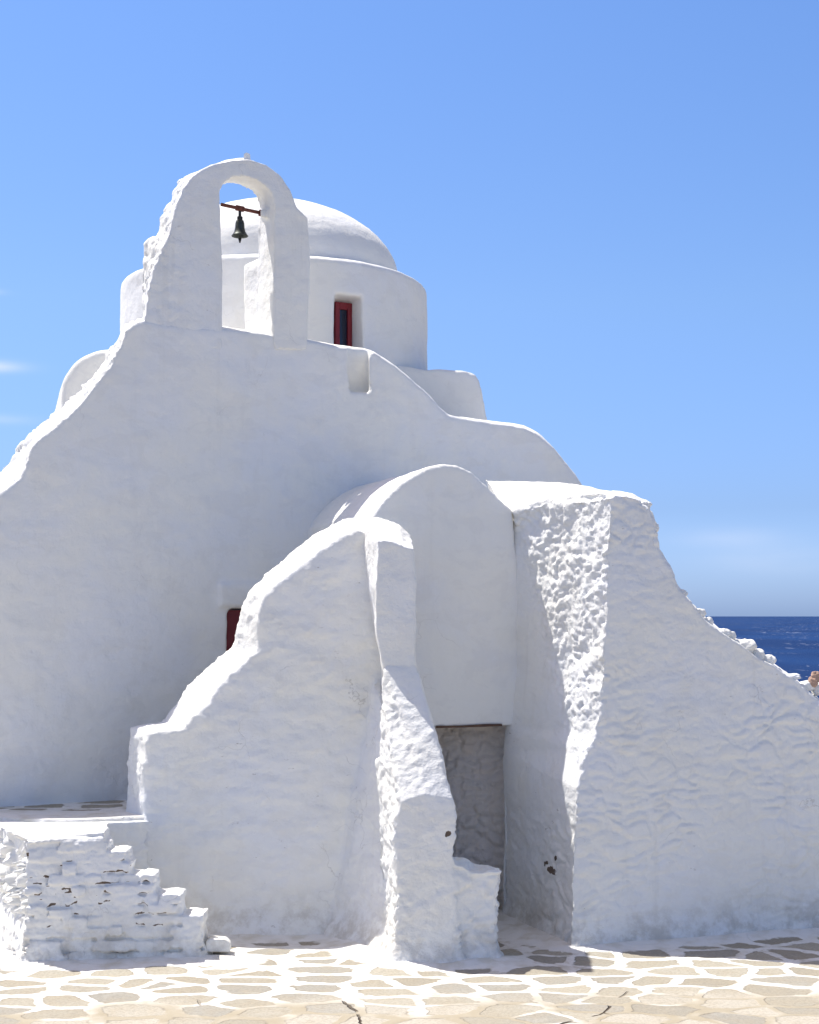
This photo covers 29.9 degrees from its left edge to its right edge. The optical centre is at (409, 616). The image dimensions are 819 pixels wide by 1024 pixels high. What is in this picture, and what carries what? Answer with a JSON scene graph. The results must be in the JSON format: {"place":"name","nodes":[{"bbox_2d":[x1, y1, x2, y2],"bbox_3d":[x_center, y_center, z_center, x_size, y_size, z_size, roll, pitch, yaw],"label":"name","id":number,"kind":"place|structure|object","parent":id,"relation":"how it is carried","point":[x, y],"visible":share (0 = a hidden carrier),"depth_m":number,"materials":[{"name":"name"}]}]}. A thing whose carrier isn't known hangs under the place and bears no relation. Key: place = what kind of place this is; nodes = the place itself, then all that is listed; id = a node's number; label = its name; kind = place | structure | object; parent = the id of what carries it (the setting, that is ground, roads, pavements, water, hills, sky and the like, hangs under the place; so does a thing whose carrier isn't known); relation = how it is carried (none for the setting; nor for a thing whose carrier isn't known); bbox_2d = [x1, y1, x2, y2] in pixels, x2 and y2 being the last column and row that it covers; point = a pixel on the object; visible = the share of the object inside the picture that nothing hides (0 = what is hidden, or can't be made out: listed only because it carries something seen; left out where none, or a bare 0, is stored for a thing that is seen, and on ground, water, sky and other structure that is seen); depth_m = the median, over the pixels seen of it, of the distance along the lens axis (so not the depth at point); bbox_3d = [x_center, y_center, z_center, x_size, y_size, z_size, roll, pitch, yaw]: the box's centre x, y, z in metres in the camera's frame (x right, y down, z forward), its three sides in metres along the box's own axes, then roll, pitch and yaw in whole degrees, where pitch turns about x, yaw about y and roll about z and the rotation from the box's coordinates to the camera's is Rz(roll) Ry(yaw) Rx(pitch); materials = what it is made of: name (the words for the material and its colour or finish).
{"place":"outdoors","nodes":[
{"label":"outdoors","id":0,"kind":"place"},
{"bbox_2d":[0,909,818,1023],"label":"plaza paving","id":1,"kind":"structure","parent":0,"point":[532,975],"depth_m":12.50,"materials":[{"name":"beige stone"}]},
{"bbox_2d":[0,820,230,961],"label":"staircase","id":2,"kind":"structure","parent":1,"relation":"on","point":[81,890],"depth_m":13.30,"materials":[{"name":"white paint"}]},
{"bbox_2d":[0,800,143,821],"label":"landing floor","id":3,"kind":"structure","parent":2,"relation":"on","point":[100,811],"depth_m":14.71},
{"bbox_2d":[0,152,581,909],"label":"church","id":4,"kind":"structure","parent":1,"relation":"on","point":[216,436],"depth_m":16.03,"materials":[{"name":"white paint"}]},
{"bbox_2d":[226,610,240,650],"bbox_3d":[-1.686,0.541,16.483,0.687,1.212,0.084,0,0,-27],"label":"door","id":5,"kind":"structure","parent":4,"relation":"in","point":[233,616],"depth_m":16.35,"materials":[{"name":"paint"}]},
{"bbox_2d":[220,203,260,242],"bbox_3d":[-1.831,-4.278,16.774,0.486,0.411,0.182,0,0,-39],"label":"bell","id":6,"kind":"object","parent":4,"relation":"hanging from","point":[239,233],"visible":0.99,"depth_m":16.73,"materials":[{"name":"metal"}]},
{"bbox_2d":[334,302,351,346],"bbox_3d":[-0.798,-3.377,18.403,0.225,0.755,0.055,0,0,-31],"label":"window","id":7,"kind":"structure","parent":4,"relation":"in","point":[342,310],"depth_m":18.40,"materials":[{"name":"red paint"}]},
{"bbox_2d":[126,517,503,962],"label":"buttress wall","id":8,"kind":"structure","parent":1,"relation":"on","point":[287,775],"depth_m":14.42,"materials":[{"name":"white paint"}]},
{"bbox_2d":[485,480,818,946],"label":"rubble wall","id":9,"kind":"structure","parent":1,"relation":"on","point":[661,761],"depth_m":14.38,"materials":[{"name":"paint"}]},
{"bbox_2d":[0,0,818,615],"label":"sky","id":10,"kind":"structure","parent":0,"point":[605,213],"materials":[{"name":"blue"}]},
{"bbox_2d":[705,616,818,697],"bbox_3d":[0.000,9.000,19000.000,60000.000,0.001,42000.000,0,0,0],"label":"sea","id":11,"kind":"structure","parent":0,"point":[790,644],"depth_m":676.88,"materials":[{"name":"liquid"}]}
]}

